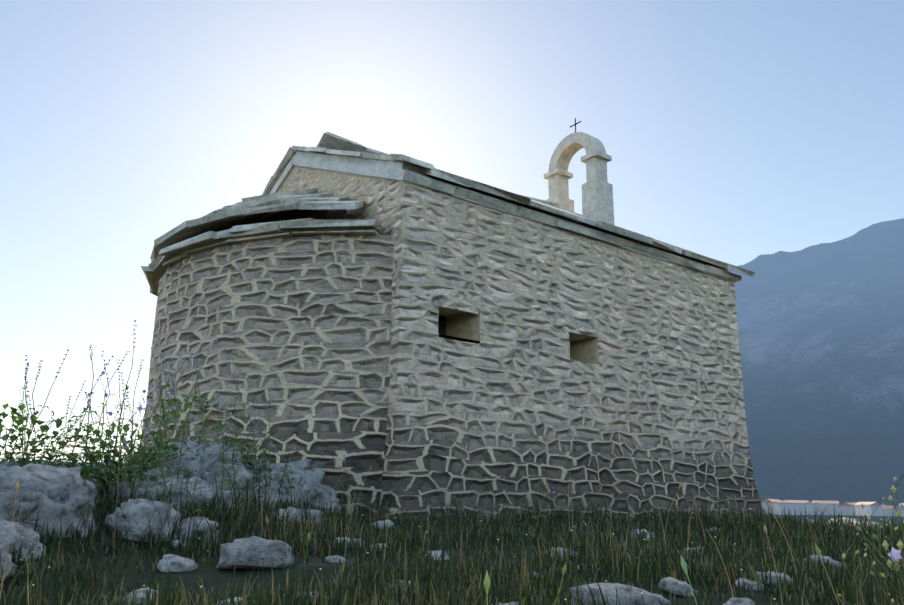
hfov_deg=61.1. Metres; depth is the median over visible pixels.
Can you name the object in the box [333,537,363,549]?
loose stone
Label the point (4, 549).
bank rock
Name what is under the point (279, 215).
chapel apse roof slabs
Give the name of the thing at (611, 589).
loose stone
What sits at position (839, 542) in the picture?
grass
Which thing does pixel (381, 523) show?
loose stone
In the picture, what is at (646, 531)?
loose stone
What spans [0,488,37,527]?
bank rock
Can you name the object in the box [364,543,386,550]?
rock
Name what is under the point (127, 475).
bank rock
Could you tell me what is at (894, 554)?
stalk plants
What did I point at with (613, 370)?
chapel nave walls
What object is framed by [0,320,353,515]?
wildflower plants
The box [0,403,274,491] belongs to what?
shrub foliage
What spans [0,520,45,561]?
bank rock
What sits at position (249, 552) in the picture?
loose stone
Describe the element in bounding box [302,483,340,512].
bank rock
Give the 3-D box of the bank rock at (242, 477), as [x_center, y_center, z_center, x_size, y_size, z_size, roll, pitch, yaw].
[-1.579,1.240,5.034,0.699,0.427,0.618,1,-8,-14]
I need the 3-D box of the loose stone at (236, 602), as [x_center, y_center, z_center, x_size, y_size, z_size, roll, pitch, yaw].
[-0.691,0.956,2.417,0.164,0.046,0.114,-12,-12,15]
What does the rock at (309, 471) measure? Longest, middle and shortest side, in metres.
0.967 x 0.746 x 0.408 m
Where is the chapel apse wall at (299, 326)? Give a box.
[138,234,393,516]
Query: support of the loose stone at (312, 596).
on the terrain at (820, 328)
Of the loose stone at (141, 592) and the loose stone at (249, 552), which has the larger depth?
the loose stone at (249, 552)
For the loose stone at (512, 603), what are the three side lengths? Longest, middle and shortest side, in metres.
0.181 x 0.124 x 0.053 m
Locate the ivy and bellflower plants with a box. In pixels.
[146,378,556,514]
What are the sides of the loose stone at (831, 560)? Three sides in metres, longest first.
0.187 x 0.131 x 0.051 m
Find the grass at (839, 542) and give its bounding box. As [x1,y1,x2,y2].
[0,467,903,604]
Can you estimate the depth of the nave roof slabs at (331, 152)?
8.30 m
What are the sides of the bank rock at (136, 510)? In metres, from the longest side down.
0.512 x 0.353 x 0.210 m
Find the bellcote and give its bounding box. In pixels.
[544,118,614,225]
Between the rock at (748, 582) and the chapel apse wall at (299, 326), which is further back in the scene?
the chapel apse wall at (299, 326)
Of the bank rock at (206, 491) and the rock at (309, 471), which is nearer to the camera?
the bank rock at (206, 491)
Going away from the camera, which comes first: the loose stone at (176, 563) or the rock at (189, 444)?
the loose stone at (176, 563)
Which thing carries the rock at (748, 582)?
on the terrain at (820, 328)
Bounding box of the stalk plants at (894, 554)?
[0,446,903,604]
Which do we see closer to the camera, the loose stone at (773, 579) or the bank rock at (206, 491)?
the loose stone at (773, 579)
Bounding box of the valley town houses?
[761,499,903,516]
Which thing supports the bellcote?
attached to the chapel nave walls at (613, 370)
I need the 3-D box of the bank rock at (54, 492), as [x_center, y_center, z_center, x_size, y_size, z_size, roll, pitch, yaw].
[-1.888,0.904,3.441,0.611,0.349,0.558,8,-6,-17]
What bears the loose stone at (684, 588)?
on the terrain at (820, 328)
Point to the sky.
(734, 132)
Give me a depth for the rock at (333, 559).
3.21 m
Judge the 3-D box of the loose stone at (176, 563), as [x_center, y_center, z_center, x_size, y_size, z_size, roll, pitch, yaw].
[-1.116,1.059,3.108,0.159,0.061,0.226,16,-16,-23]
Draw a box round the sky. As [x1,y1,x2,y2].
[0,0,903,462]
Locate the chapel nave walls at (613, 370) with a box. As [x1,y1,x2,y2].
[278,155,764,520]
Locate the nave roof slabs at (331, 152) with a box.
[262,132,755,335]
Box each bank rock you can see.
[0,463,95,537]
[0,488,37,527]
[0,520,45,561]
[0,539,23,579]
[84,477,102,503]
[101,468,183,502]
[105,476,198,512]
[105,498,180,542]
[106,466,182,485]
[174,475,234,515]
[174,516,218,545]
[200,461,264,509]
[255,467,309,507]
[258,474,284,510]
[271,506,324,528]
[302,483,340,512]
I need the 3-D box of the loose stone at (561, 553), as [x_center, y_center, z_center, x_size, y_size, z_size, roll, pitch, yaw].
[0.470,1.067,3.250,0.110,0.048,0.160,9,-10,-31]
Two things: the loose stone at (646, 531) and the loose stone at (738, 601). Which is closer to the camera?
the loose stone at (738, 601)
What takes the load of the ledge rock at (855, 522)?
on the terrain at (820, 328)
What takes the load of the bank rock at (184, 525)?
on the terrain at (820, 328)
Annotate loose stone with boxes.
[121,587,156,603]
[157,554,197,571]
[216,536,294,569]
[217,597,253,604]
[298,591,328,602]
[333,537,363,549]
[372,519,394,528]
[387,580,414,592]
[425,550,448,559]
[491,602,518,604]
[546,548,576,558]
[569,583,672,604]
[630,529,654,540]
[659,577,697,596]
[723,597,754,604]
[756,571,791,584]
[804,555,840,565]
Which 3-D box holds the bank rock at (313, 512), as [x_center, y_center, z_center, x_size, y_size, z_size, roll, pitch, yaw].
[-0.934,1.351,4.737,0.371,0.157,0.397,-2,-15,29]
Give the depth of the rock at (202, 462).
4.90 m
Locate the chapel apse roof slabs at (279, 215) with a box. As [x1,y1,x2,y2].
[141,188,383,296]
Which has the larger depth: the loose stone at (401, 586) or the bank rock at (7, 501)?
the bank rock at (7, 501)
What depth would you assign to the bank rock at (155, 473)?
4.27 m
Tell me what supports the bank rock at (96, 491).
on the terrain at (820, 328)
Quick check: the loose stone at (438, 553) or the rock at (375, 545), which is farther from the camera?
the rock at (375, 545)
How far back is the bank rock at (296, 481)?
5.50 m
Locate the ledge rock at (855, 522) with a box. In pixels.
[826,517,881,527]
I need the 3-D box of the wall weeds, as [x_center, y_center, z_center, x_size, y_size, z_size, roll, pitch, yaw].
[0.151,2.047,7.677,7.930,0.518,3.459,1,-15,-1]
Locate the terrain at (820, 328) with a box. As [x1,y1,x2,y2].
[0,218,903,604]
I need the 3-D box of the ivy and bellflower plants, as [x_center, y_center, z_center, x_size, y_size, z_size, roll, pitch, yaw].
[-0.714,1.325,6.512,3.802,1.026,0.612,11,-18,-33]
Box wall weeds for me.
[328,484,785,519]
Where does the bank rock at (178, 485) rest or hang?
on the terrain at (820, 328)
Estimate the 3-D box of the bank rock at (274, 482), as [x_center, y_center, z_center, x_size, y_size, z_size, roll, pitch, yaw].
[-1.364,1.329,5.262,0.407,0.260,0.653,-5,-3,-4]

